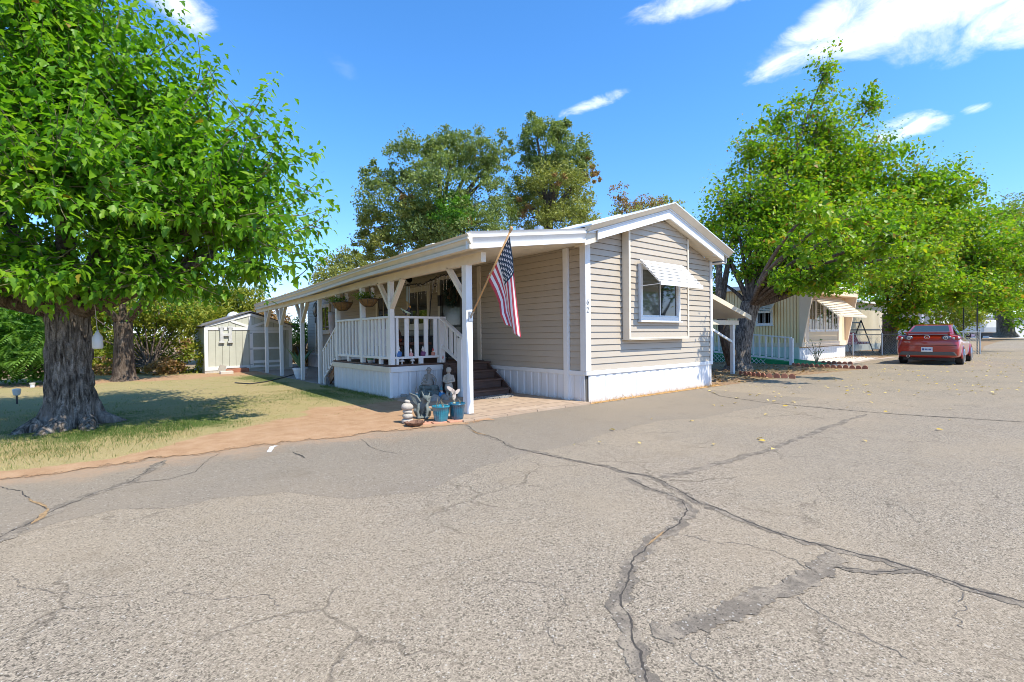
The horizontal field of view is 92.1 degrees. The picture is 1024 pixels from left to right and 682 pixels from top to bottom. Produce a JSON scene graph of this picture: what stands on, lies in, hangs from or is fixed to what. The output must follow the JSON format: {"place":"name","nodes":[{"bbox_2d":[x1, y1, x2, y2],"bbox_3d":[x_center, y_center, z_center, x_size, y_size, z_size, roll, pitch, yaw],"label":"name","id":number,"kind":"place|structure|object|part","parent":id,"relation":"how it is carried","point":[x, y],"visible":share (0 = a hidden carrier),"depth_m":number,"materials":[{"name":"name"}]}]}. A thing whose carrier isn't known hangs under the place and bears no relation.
{"place":"outdoors","nodes":[
{"label":"outdoors","id":0,"kind":"place"},
{"bbox_2d":[0,371,493,478],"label":"lawn","id":1,"kind":"structure","parent":0,"point":[319,422],"depth_m":7.47,"materials":[{"name":"plant"}]},
{"bbox_2d":[12,388,20,403],"bbox_3d":[-9.235,1.046,9.210,0.124,0.323,0.118,-1,1,-40],"label":"solar light","id":2,"kind":"object","parent":1,"relation":"on","point":[16,392],"visible":0.92,"depth_m":9.19,"materials":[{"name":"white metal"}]},
{"bbox_2d":[0,307,44,384],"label":"shrub","id":3,"kind":"object","parent":1,"relation":"on","point":[16,336],"visible":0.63,"depth_m":13.01,"materials":[{"name":"green plant"}]},
{"bbox_2d":[18,239,213,381],"bbox_3d":[-11.255,-1.339,13.965,5.235,5.180,4.495,-1,1,-40],"label":"mulberry tree","id":4,"kind":"object","parent":1,"relation":"on","point":[123,368],"visible":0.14,"depth_m":14.02,"materials":[{"name":"brown plant"}]},
{"bbox_2d":[0,0,339,436],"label":"mulberry tree","id":5,"kind":"object","parent":1,"relation":"on","point":[145,192],"visible":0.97,"depth_m":6.20,"materials":[{"name":"green plant"}]},
{"bbox_2d":[92,305,102,348],"bbox_3d":[-5.331,-0.178,6.348,0.116,0.564,0.116,-1,1,-40],"label":"hanging trap","id":6,"kind":"object","parent":5,"relation":"hanging from","point":[97,340],"visible":1,"depth_m":6.32,"materials":[{"name":"plastic"}]},
{"bbox_2d":[218,365,233,373],"bbox_3d":[-9.505,0.954,16.379,0.440,0.340,0.220,-1,1,-40],"label":"stepping block","id":7,"kind":"object","parent":1,"relation":"on","point":[221,369],"depth_m":16.33,"materials":[{"name":"beige concrete"}]},
{"bbox_2d":[226,367,248,371],"bbox_3d":[-9.517,1.023,17.084,0.720,0.185,0.220,-1,1,-40],"label":"clay planter","id":8,"kind":"object","parent":1,"relation":"on","point":[244,369],"visible":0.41,"depth_m":17.03,"materials":[{"name":"orange ceramic"}]},
{"bbox_2d":[235,374,293,383],"bbox_3d":[-6.760,1.066,14.534,0.685,0.027,3.898,-1,1,5],"label":"garden hose","id":9,"kind":"object","parent":1,"relation":"on","point":[263,381],"visible":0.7,"depth_m":13.05,"materials":[{"name":"rubber"}]},
{"bbox_2d":[401,400,412,423],"bbox_3d":[-1.434,0.975,6.764,0.166,0.344,0.155,-1,1,-40],"label":"stone stack","id":10,"kind":"object","parent":1,"relation":"on","point":[407,408],"visible":0.94,"depth_m":6.72,"materials":[{"name":"white stone"}]},
{"bbox_2d":[332,316,483,397],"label":"porch deck","id":11,"kind":"structure","parent":1,"relation":"on","point":[381,377],"depth_m":10.05,"materials":[{"name":"white wood"}]},
{"bbox_2d":[367,358,373,362],"bbox_3d":[-2.992,0.393,10.439,0.148,0.125,0.144,-1,1,-40],"label":"flower pot","id":12,"kind":"object","parent":11,"relation":"on","point":[369,360],"visible":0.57,"depth_m":10.39,"materials":[{"name":"ceramic"}]},
{"bbox_2d":[395,347,401,356],"bbox_3d":[-2.199,0.186,9.562,0.130,0.240,0.122,-1,1,-40],"label":"figurine","id":13,"kind":"object","parent":11,"relation":"on","point":[399,353],"visible":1,"depth_m":9.53,"materials":[{"name":"blue ceramic"}]},
{"bbox_2d":[377,323,431,361],"bbox_3d":[-2.396,0.009,10.824,0.708,0.872,1.455,-1,1,-40],"label":"wicker chair","id":14,"kind":"object","parent":11,"relation":"on","point":[401,343],"visible":0.3,"depth_m":11.03,"materials":[{"name":"brown wicker"}]},
{"bbox_2d":[400,306,410,314],"bbox_3d":[-2.071,-0.602,9.665,0.210,0.193,0.100,-1,1,-40],"label":"bird figurine","id":15,"kind":"object","parent":11,"relation":"on","point":[406,311],"visible":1,"depth_m":9.65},
{"bbox_2d":[399,335,432,355],"bbox_3d":[-2.714,0.142,12.930,0.620,0.560,1.580,-1,1,-40],"label":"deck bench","id":16,"kind":"object","parent":11,"relation":"on","point":[421,339],"visible":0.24,"depth_m":12.34,"materials":[{"name":"brown wood"}]},
{"bbox_2d":[420,346,425,355],"bbox_3d":[-1.786,0.197,9.904,0.108,0.200,0.101,-1,1,-40],"label":"figurine","id":17,"kind":"object","parent":11,"relation":"on","point":[423,352],"visible":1,"depth_m":9.87,"materials":[{"name":"purple ceramic"}]},
{"bbox_2d":[401,335,448,361],"bbox_3d":[-1.907,0.161,10.903,0.950,0.555,0.450,-1,1,-40],"label":"patio table","id":18,"kind":"object","parent":11,"relation":"on","point":[412,348],"visible":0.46,"depth_m":10.76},
{"bbox_2d":[429,283,435,358],"bbox_3d":[-1.858,-0.458,11.573,0.019,1.774,0.396,-1,1,-40],"label":"shepherd hook","id":19,"kind":"object","parent":11,"relation":"on","point":[429,315],"visible":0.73,"depth_m":11.66,"materials":[{"name":"black metal"}]},
{"bbox_2d":[404,420,424,426],"bbox_3d":[-1.308,1.113,6.625,0.264,0.062,0.264,0,1,17],"label":"leaf bowl","id":20,"kind":"object","parent":1,"relation":"on","point":[413,423],"visible":0.98,"depth_m":6.61,"materials":[{"name":"metal"}]},
{"bbox_2d":[410,391,430,418],"bbox_3d":[-1.323,0.924,7.135,0.362,0.408,0.264,-1,1,-2],"label":"gargoyle statue","id":21,"kind":"object","parent":1,"relation":"on","point":[422,410],"visible":1,"depth_m":7.10,"materials":[{"name":"stone"}]},
{"bbox_2d":[447,420,462,422],"bbox_3d":[-0.798,1.135,6.909,0.200,0.050,0.100,-1,1,-28],"label":"brick","id":22,"kind":"object","parent":1,"relation":"on","point":[451,421],"visible":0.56,"depth_m":6.89,"materials":[{"name":"brick"}]},
{"bbox_3d":[-1.074,1.138,6.905,0.200,0.050,0.100,-1,1,-28],"label":"brick","id":23,"kind":"object","parent":1,"relation":"on","visible":0},
{"bbox_2d":[431,399,449,421],"bbox_3d":[-0.994,0.956,6.897,0.259,0.358,0.259,-1,1,-40],"label":"flower pot","id":24,"kind":"object","parent":23,"relation":"on","point":[440,412],"visible":0.94,"depth_m":6.81,"materials":[{"name":"blue plastic"}]},
{"bbox_2d":[257,366,334,386],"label":"path","id":25,"kind":"structure","parent":0,"point":[311,375],"depth_m":16.02,"materials":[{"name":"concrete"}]},
{"bbox_2d":[288,348,313,378],"bbox_3d":[-6.122,0.622,14.212,0.688,0.904,0.662,-1,1,9],"label":"potted aloe","id":26,"kind":"object","parent":25,"relation":"on","point":[297,371],"visible":0.77,"depth_m":14.11,"materials":[{"name":"white plastic"}]},
{"bbox_2d":[373,329,399,362],"bbox_3d":[-2.665,0.097,10.429,0.420,0.710,0.430,-1,1,-40],"label":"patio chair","id":27,"kind":"object","parent":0,"point":[374,345],"visible":0.16,"depth_m":10.46,"materials":[{"name":"white plastic"}]},
{"bbox_2d":[389,392,590,422],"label":"walkway","id":28,"kind":"structure","parent":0,"point":[518,403],"depth_m":8.40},
{"bbox_2d":[418,367,439,396],"bbox_3d":[-1.613,0.818,9.588,0.480,0.620,0.247,-1,1,4],"label":"seated lady statue","id":29,"kind":"object","parent":28,"relation":"on","point":[427,386],"visible":0.82,"depth_m":9.53,"materials":[{"name":"stone"}]},
{"bbox_2d":[430,394,440,400],"bbox_3d":[-1.405,1.070,9.005,0.215,0.197,0.160,-1,1,-40],"label":"rock","id":30,"kind":"object","parent":28,"relation":"on","point":[434,397],"visible":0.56,"depth_m":8.96,"materials":[{"name":"stone"}]},
{"bbox_2d":[438,385,444,395],"bbox_3d":[-1.359,0.977,9.508,0.140,0.260,0.132,-1,1,-40],"label":"gnome","id":31,"kind":"object","parent":28,"relation":"on","point":[441,392],"visible":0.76,"depth_m":9.48,"materials":[{"name":"blue ceramic"}]},
{"bbox_2d":[440,394,448,399],"bbox_3d":[-1.250,1.071,9.204,0.168,0.160,0.213,-1,1,-40],"label":"rock","id":32,"kind":"object","parent":28,"relation":"on","point":[443,396],"visible":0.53,"depth_m":9.14,"materials":[{"name":"stone"}]},
{"bbox_2d":[443,367,454,397],"bbox_3d":[-1.212,0.800,9.462,0.196,0.606,0.178,-1,1,-40],"label":"standing child statue","id":33,"kind":"object","parent":28,"relation":"on","point":[448,378],"visible":0.88,"depth_m":9.43,"materials":[{"name":"stone"}]},
{"bbox_2d":[448,395,465,419],"bbox_3d":[-0.787,0.945,7.045,0.254,0.373,0.254,-1,1,-40],"label":"flower pot","id":34,"kind":"object","parent":28,"relation":"on","point":[456,410],"visible":0.88,"depth_m":6.96,"materials":[{"name":"blue plastic"}]},
{"bbox_2d":[447,386,459,403],"bbox_3d":[-0.829,0.781,7.007,0.188,0.281,0.021,-1,1,0],"label":"garden stake","id":35,"kind":"object","parent":34,"relation":"in","point":[454,392],"visible":0.93,"depth_m":7.00,"materials":[{"name":"beige ceramic"}]},
{"bbox_2d":[440,317,510,397],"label":"wooden steps","id":36,"kind":"structure","parent":28,"relation":"on","point":[488,379],"depth_m":9.89,"materials":[{"name":"brown wood"}]},
{"bbox_2d":[475,393,513,398],"bbox_3d":[-0.248,1.064,9.470,0.840,0.014,0.419,-1,1,-40],"label":"door mat","id":37,"kind":"object","parent":28,"relation":"on","point":[498,396],"depth_m":9.41,"materials":[{"name":"white fabric"}]},
{"bbox_2d":[2,338,1011,458],"bbox_3d":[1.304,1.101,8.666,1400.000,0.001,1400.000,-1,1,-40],"label":"ground","id":38,"kind":"structure","parent":0,"point":[984,342],"depth_m":16.51,"materials":[{"name":"soil"}]},
{"bbox_2d":[1,281,213,365],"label":"laurel tree","id":39,"kind":"object","parent":38,"relation":"on","point":[202,299],"visible":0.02,"depth_m":22.73,"materials":[{"name":"green plant"}]},
{"bbox_2d":[91,297,207,375],"bbox_3d":[-12.972,-0.126,17.064,5.131,3.166,2.659,-1,1,8],"label":"hedge","id":40,"kind":"object","parent":38,"relation":"on","point":[161,363],"visible":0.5,"depth_m":16.79,"materials":[{"name":"green plant"}]},
{"bbox_2d":[175,281,293,339],"bbox_3d":[-14.235,-1.501,24.478,5.549,3.477,5.150,-1,1,-40],"label":"tree","id":41,"kind":"object","parent":38,"relation":"on","point":[235,303],"visible":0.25,"depth_m":24.35,"materials":[{"name":"green plant"}]},
{"bbox_2d":[190,311,295,372],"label":"garden shed","id":42,"kind":"structure","parent":38,"relation":"on","point":[233,340],"depth_m":17.42,"materials":[{"name":"white paint"}]},
{"bbox_2d":[248,330,279,367],"bbox_3d":[-8.860,0.278,17.822,1.149,1.323,0.080,-1,1,-40],"label":"door","id":43,"kind":"structure","parent":42,"relation":"in","point":[257,337],"depth_m":17.76,"materials":[{"name":"white paint"}]},
{"bbox_2d":[288,317,307,365],"bbox_3d":[-8.805,-0.062,20.136,1.599,2.448,4.737,-1,1,-13],"label":"bush","id":44,"kind":"object","parent":38,"relation":"on","point":[295,338],"visible":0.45,"depth_m":20.70,"materials":[{"name":"green plant"}]},
{"bbox_2d":[322,328,335,384],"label":"wooden steps","id":45,"kind":"structure","parent":38,"relation":"on","point":[329,352],"depth_m":12.08,"materials":[{"name":"white wood"}]},
{"bbox_2d":[308,244,371,285],"bbox_3d":[-12.203,-3.389,35.697,4.906,7.339,4.216,-1,1,-27],"label":"olive tree","id":46,"kind":"object","parent":38,"relation":"on","point":[352,261],"visible":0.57,"depth_m":35.56,"materials":[{"name":"green plant"}]},
{"bbox_2d":[347,122,521,262],"bbox_3d":[-4.360,-5.910,26.959,9.554,12.295,6.359,0,1,14],"label":"oak tree","id":47,"kind":"object","parent":38,"relation":"on","point":[425,217],"visible":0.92,"depth_m":26.17,"materials":[{"name":"green plant"}]},
{"bbox_2d":[307,202,734,402],"bbox_3d":[-1.789,-1.129,15.636,4.860,4.349,16.034,-1,1,-40],"label":"mobile home","id":48,"kind":"object","parent":38,"relation":"on","point":[619,305],"visible":0.67,"depth_m":9.70,"materials":[{"name":"beige plastic"}]},
{"bbox_2d":[313,302,316,322],"bbox_3d":[-7.711,-1.111,19.297,0.080,0.820,0.585,-1,1,-40],"label":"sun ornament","id":49,"kind":"object","parent":48,"relation":"attached to","point":[315,309],"visible":0.95,"depth_m":19.27,"materials":[{"name":"grey metal"}]},
{"bbox_2d":[322,303,329,333],"bbox_3d":[-7.055,-0.823,18.616,0.080,1.135,1.060,-1,1,-40],"label":"window","id":50,"kind":"structure","parent":48,"relation":"in","point":[325,307],"depth_m":18.62,"materials":[{"name":"glass"}]},
{"bbox_2d":[375,293,387,322],"bbox_3d":[-3.860,-0.860,14.770,0.080,1.115,1.060,-1,1,-40],"label":"window","id":51,"kind":"structure","parent":48,"relation":"in","point":[381,309],"depth_m":14.91,"materials":[{"name":"beige glass"}]},
{"bbox_2d":[407,285,430,329],"bbox_3d":[-2.518,-0.865,13.155,0.080,1.135,1.260,-1,1,-40],"label":"window","id":52,"kind":"structure","parent":48,"relation":"in","point":[420,305],"depth_m":13.12,"materials":[{"name":"glass"}]},
{"bbox_2d":[254,228,595,413],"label":"porch roof","id":53,"kind":"structure","parent":48,"relation":"attached to","point":[467,251],"depth_m":8.53,"materials":[{"name":"metal"}]},
{"bbox_2d":[328,299,334,334],"bbox_3d":[-4.544,-0.601,12.543,0.228,1.166,0.222,-1,1,-40],"label":"windsock","id":54,"kind":"object","parent":53,"relation":"hanging from","point":[331,318],"visible":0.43,"depth_m":12.45,"materials":[{"name":"fabric"}]},
{"bbox_2d":[325,293,352,310],"bbox_3d":[-3.942,-0.895,11.228,0.662,0.439,0.684,-1,1,-40],"label":"hanging basket","id":55,"kind":"object","parent":53,"relation":"hanging from","point":[338,304],"visible":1,"depth_m":11.12,"materials":[{"name":"wicker"}]},
{"bbox_2d":[351,286,379,306],"bbox_3d":[-3.062,-0.908,10.146,0.648,0.438,0.618,-1,1,-40],"label":"hanging basket","id":56,"kind":"object","parent":53,"relation":"hanging from","point":[366,301],"visible":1,"depth_m":10.03,"materials":[{"name":"wicker"}]},
{"bbox_2d":[405,285,409,302],"bbox_3d":[-2.343,-1.149,11.121,0.110,0.582,0.107,-1,1,-40],"label":"wind chime","id":57,"kind":"object","parent":53,"relation":"hanging from","point":[407,293],"visible":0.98,"depth_m":11.10,"materials":[{"name":"brown metal"}]},
{"bbox_2d":[405,278,411,283],"bbox_3d":[-2.454,-1.467,11.550,0.246,0.260,0.018,-1,1,-40],"label":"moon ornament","id":58,"kind":"object","parent":53,"relation":"hanging from","point":[408,280],"visible":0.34,"depth_m":11.56,"materials":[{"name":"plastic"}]},
{"bbox_2d":[402,274,453,297],"bbox_3d":[-1.888,-1.200,11.042,0.085,0.476,2.318,-1,1,-39],"label":"light garland","id":59,"kind":"object","parent":53,"relation":"hanging from","point":[430,280],"visible":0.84,"depth_m":10.91,"materials":[{"name":"plastic"}]},
{"bbox_2d":[468,226,520,336],"bbox_3d":[-0.285,-0.810,7.143,0.966,1.532,0.175,0,1,44],"label":"flag","id":60,"kind":"object","parent":53,"relation":"attached to","point":[500,278],"visible":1,"depth_m":6.95,"materials":[{"name":"multicoloured fabric"}]},
{"bbox_2d":[443,280,458,307],"bbox_3d":[-1.446,-1.121,11.723,0.221,0.718,0.680,-1,1,-40],"label":"wreath","id":61,"kind":"object","parent":48,"relation":"attached to","point":[447,298],"visible":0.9,"depth_m":11.76,"materials":[{"name":"green plant"}]},
{"bbox_2d":[440,277,461,356],"bbox_3d":[-1.484,-0.559,11.909,0.083,1.900,0.980,-1,1,-40],"label":"door","id":62,"kind":"structure","parent":48,"relation":"in","point":[453,316],"depth_m":11.91,"materials":[{"name":"white glass"}]},
{"bbox_2d":[638,263,682,322],"bbox_3d":[2.950,-0.925,9.773,1.424,1.114,0.090,-1,1,-40],"label":"window","id":63,"kind":"structure","parent":48,"relation":"in","point":[657,302],"depth_m":9.72,"materials":[{"name":"white paint"}]},
{"bbox_2d":[320,382,722,403],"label":"weeds","id":64,"kind":"object","parent":38,"relation":"on","point":[349,391],"visible":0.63,"depth_m":10.14,"materials":[{"name":"green plant"}]},
{"bbox_2d":[502,110,601,229],"bbox_3d":[2.530,-6.626,28.736,5.453,13.747,6.197,-1,1,-40],"label":"oak tree","id":65,"kind":"object","parent":38,"relation":"on","point":[546,205],"visible":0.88,"depth_m":28.14,"materials":[{"name":"green plant"}]},
{"bbox_2d":[607,181,687,215],"bbox_3d":[8.346,-4.683,29.583,3.927,9.821,4.937,-1,1,-40],"label":"thin tree","id":66,"kind":"object","parent":38,"relation":"on","point":[642,205],"visible":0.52,"depth_m":29.71,"materials":[{"name":"green plant"}]},
{"bbox_2d":[591,385,720,403],"bbox_3d":[3.102,1.055,10.023,4.500,0.001,0.170,-1,1,-40],"label":"weed strip","id":67,"kind":"object","parent":38,"relation":"on","point":[660,393],"visible":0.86,"depth_m":10.02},
{"bbox_2d":[713,294,750,373],"bbox_3d":[4.201,-0.353,15.034,3.980,2.690,4.300,-1,1,-40],"label":"side awning","id":68,"kind":"object","parent":38,"relation":"on","point":[723,309],"visible":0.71,"depth_m":14.49,"materials":[{"name":"white paint"}]},
{"bbox_2d":[713,332,826,364],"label":"access ramp","id":69,"kind":"structure","parent":38,"relation":"on","point":[718,355],"depth_m":19.02,"materials":[{"name":"white wood"}]},
{"bbox_2d":[713,287,866,360],"bbox_3d":[8.723,-0.813,27.286,6.287,3.206,17.230,-1,1,-40],"label":"neighbour home","id":70,"kind":"object","parent":38,"relation":"on","point":[807,320],"visible":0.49,"depth_m":20.81,"materials":[{"name":"beige metal"}]},
{"bbox_2d":[756,305,773,325],"bbox_3d":[10.645,-1.087,20.864,0.075,0.928,0.756,-1,1,-40],"label":"window","id":71,"kind":"structure","parent":70,"relation":"in","point":[770,314],"depth_m":20.84,"materials":[{"name":"white paint"}]},
{"bbox_2d":[809,299,815,331],"bbox_3d":[12.538,-1.070,20.607,0.758,1.365,0.040,-1,1,-40],"label":"window","id":72,"kind":"structure","parent":70,"relation":"in","point":[812,315],"depth_m":20.60,"materials":[{"name":"white paint"}]},
{"bbox_2d":[816,299,824,331],"bbox_3d":[13.213,-1.084,21.168,0.930,1.365,0.040,-1,1,-40],"label":"window","id":73,"kind":"structure","parent":70,"relation":"in","point":[820,310],"depth_m":21.16,"materials":[{"name":"white paint"}]},
{"bbox_2d":[825,300,832,331],"bbox_3d":[14.021,-1.101,21.839,0.896,1.365,0.040,-1,1,-40],"label":"window","id":74,"kind":"structure","parent":70,"relation":"in","point":[828,314],"depth_m":21.82,"materials":[{"name":"white paint"}]},
{"bbox_2d":[833,301,838,330],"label":"window","id":75,"kind":"structure","parent":70,"relation":"in","point":[835,318],"depth_m":22.35,"materials":[{"name":"white paint"}]},
{"bbox_2d":[804,339,823,362],"bbox_3d":[11.325,0.398,18.497,0.763,0.962,0.325,-1,1,-8],"label":"rose bush","id":76,"kind":"object","parent":38,"relation":"on","point":[816,358],"visible":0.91,"depth_m":18.48,"materials":[{"name":"green plant"}]},
{"bbox_2d":[818,357,873,362],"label":"gravel","id":77,"kind":"structure","parent":38,"relation":"on","point":[847,359],"depth_m":21.20,"materials":[{"name":"white gravel"}]},
{"bbox_2d":[692,37,1002,370],"bbox_3d":[9.482,-4.543,15.382,13.240,11.255,7.622,-1,1,-40],"label":"mulberry tree","id":78,"kind":"object","parent":38,"relation":"on","point":[836,221],"visible":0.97,"depth_m":15.85,"materials":[{"name":"green plant"}]},
{"bbox_2d":[847,320,873,354],"bbox_3d":[18.905,-0.250,27.577,3.884,1.880,1.256,-1,1,-40],"label":"garden swing","id":79,"kind":"object","parent":38,"relation":"on","point":[856,340],"visible":0.41,"depth_m":28.39,"materials":[{"name":"black metal"}]},
{"bbox_2d":[845,333,899,355],"bbox_3d":[17.859,0.160,24.791,7.221,1.136,0.077,-1,1,-25],"label":"wire fence","id":80,"kind":"object","parent":38,"relation":"on","point":[881,343],"visible":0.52,"depth_m":24.88,"materials":[{"name":"silver metal"}]},
{"bbox_2d":[854,258,960,323],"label":"roadside tree","id":81,"kind":"object","parent":38,"relation":"on","point":[862,297],"visible":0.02,"depth_m":44.88,"materials":[{"name":"green plant"}]},
{"bbox_2d":[898,309,942,335],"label":"white house","id":82,"kind":"structure","parent":38,"relation":"on","point":[926,318],"depth_m":41.19,"materials":[{"name":"paint"}]},
{"bbox_2d":[854,190,1023,353],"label":"mulberry tree","id":83,"kind":"object","parent":38,"relation":"on","point":[982,263],"visible":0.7,"depth_m":24.85,"materials":[{"name":"green plant"}]},
{"bbox_2d":[924,300,999,338],"bbox_3d":[28.230,-1.597,30.910,5.826,4.230,3.356,-1,1,-13],"label":"yellow shrub","id":84,"kind":"object","parent":38,"relation":"on","point":[959,324],"visible":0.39,"depth_m":30.14,"materials":[{"name":"green plant"}]},
{"bbox_2d":[964,320,995,338],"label":"travel trailer","id":85,"kind":"object","parent":38,"relation":"on","point":[989,329],"visible":0.47,"depth_m":55.05,"materials":[{"name":"white paint"}]},
{"bbox_2d":[956,315,1023,337],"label":"white garage","id":86,"kind":"structure","parent":38,"relation":"on","point":[1016,329],"depth_m":72.00,"materials":[{"name":"paint"}]},
{"bbox_2d":[970,188,1023,337],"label":"shade tree","id":87,"kind":"object","parent":38,"relation":"on","point":[1002,331],"visible":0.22,"depth_m":61.50,"materials":[{"name":"green plant"}]},
{"bbox_2d":[982,192,1023,238],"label":"distant trees","id":88,"kind":"object","parent":38,"relation":"on","point":[1021,195],"visible":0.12,"depth_m":90.29,"materials":[{"name":"plant"}]},
{"bbox_2d":[986,267,1023,336],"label":"roadside tree","id":89,"kind":"object","parent":38,"relation":"on","point":[1018,314],"visible":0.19,"depth_m":53.71,"materials":[{"name":"green plant"}]},
{"bbox_2d":[0,338,1023,681],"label":"road","id":90,"kind":"structure","parent":0,"point":[370,588],"depth_m":2.64,"materials":[{"name":"grey asphalt"}]},
{"bbox_2d":[28,430,663,546],"bbox_3d":[-0.989,1.177,3.716,4.104,0.001,3.635,-1,1,-40],"label":"crack debris","id":91,"kind":"object","parent":90,"relation":"on","point":[43,515],"visible":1,"depth_m":3.43,"materials":[{"name":"grey plant"}]},
{"bbox_2d":[0,389,814,535],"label":"road patch","id":92,"kind":"object","parent":90,"relation":"on","point":[353,466],"visible":0.93,"depth_m":4.76,"materials":[{"name":"grey asphalt"}]},
{"bbox_2d":[10,535,970,681],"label":"hairline crack","id":93,"kind":"object","parent":90,"relation":"on","point":[551,617],"visible":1,"depth_m":2.26,"materials":[{"name":"grey asphalt"}]},
{"bbox_2d":[0,392,1023,681],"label":"road crack seal","id":94,"kind":"object","parent":90,"relation":"on","point":[754,600],"visible":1,"depth_m":2.44,"materials":[{"name":"grey asphalt"}]},
{"bbox_2d":[0,369,1023,681],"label":"road crack","id":95,"kind":"object","parent":90,"relation":"on","point":[644,549],"visible":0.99,"depth_m":2.81,"materials":[{"name":"black asphalt"}]},
{"bbox_2d":[574,350,1022,448],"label":"fallen leaves","id":96,"kind":"object","parent":90,"relation":"on","point":[796,369],"visible":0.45,"depth_m":14.61,"materials":[{"name":"plant"}]},
{"bbox_2d":[896,324,975,364],"bbox_3d":[16.314,0.087,18.996,4.511,1.482,2.154,-1,1,-43],"label":"parked car","id":97,"kind":"object","parent":90,"relation":"on","point":[932,342],"visible":1,"depth_m":17.63,"materials":[{"name":"red metal"}]},
{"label":"rear window","id":98,"kind":"part","parent":97,"relation":"part of","materials":[{"name":"grey glass"}]},
{"bbox_2d":[960,330,980,353],"bbox_3d":[22.217,0.067,24.317,3.195,1.240,0.077,-1,1,-24],"label":"wire fence","id":99,"kind":"object","parent":90,"relation":"on","point":[979,337],"visible":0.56,"depth_m":24.85,"materials":[{"name":"silver metal"}]},
{"bbox_2d":[976,297,977,353],"bbox_3d":[23.498,-0.787,24.945,0.058,2.900,0.057,-1,1,-40],"label":"pole","id":100,"kind":"object","parent":90,"relation":"on","point":[977,326],"visible":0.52,"depth_m":24.93,"materials":[{"name":"black metal"}]},
{"bbox_2d":[2,0,1023,339],"label":"sky","id":101,"kind":"structure","parent":0,"point":[660,87],"materials":[{"name":"blue"}]},
{"bbox_2d":[830,357,893,367],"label":"pavement","id":102,"kind":"structure","parent":0,"point":[842,365],"depth_m":19.75,"materials":[{"name":"concrete"}]},
{"bbox_2d":[845,300,886,351],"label":"annex building","id":103,"kind":"structure","parent":0,"point":[872,321],"depth_m":32.10,"materials":[{"name":"metal"}]}
]}

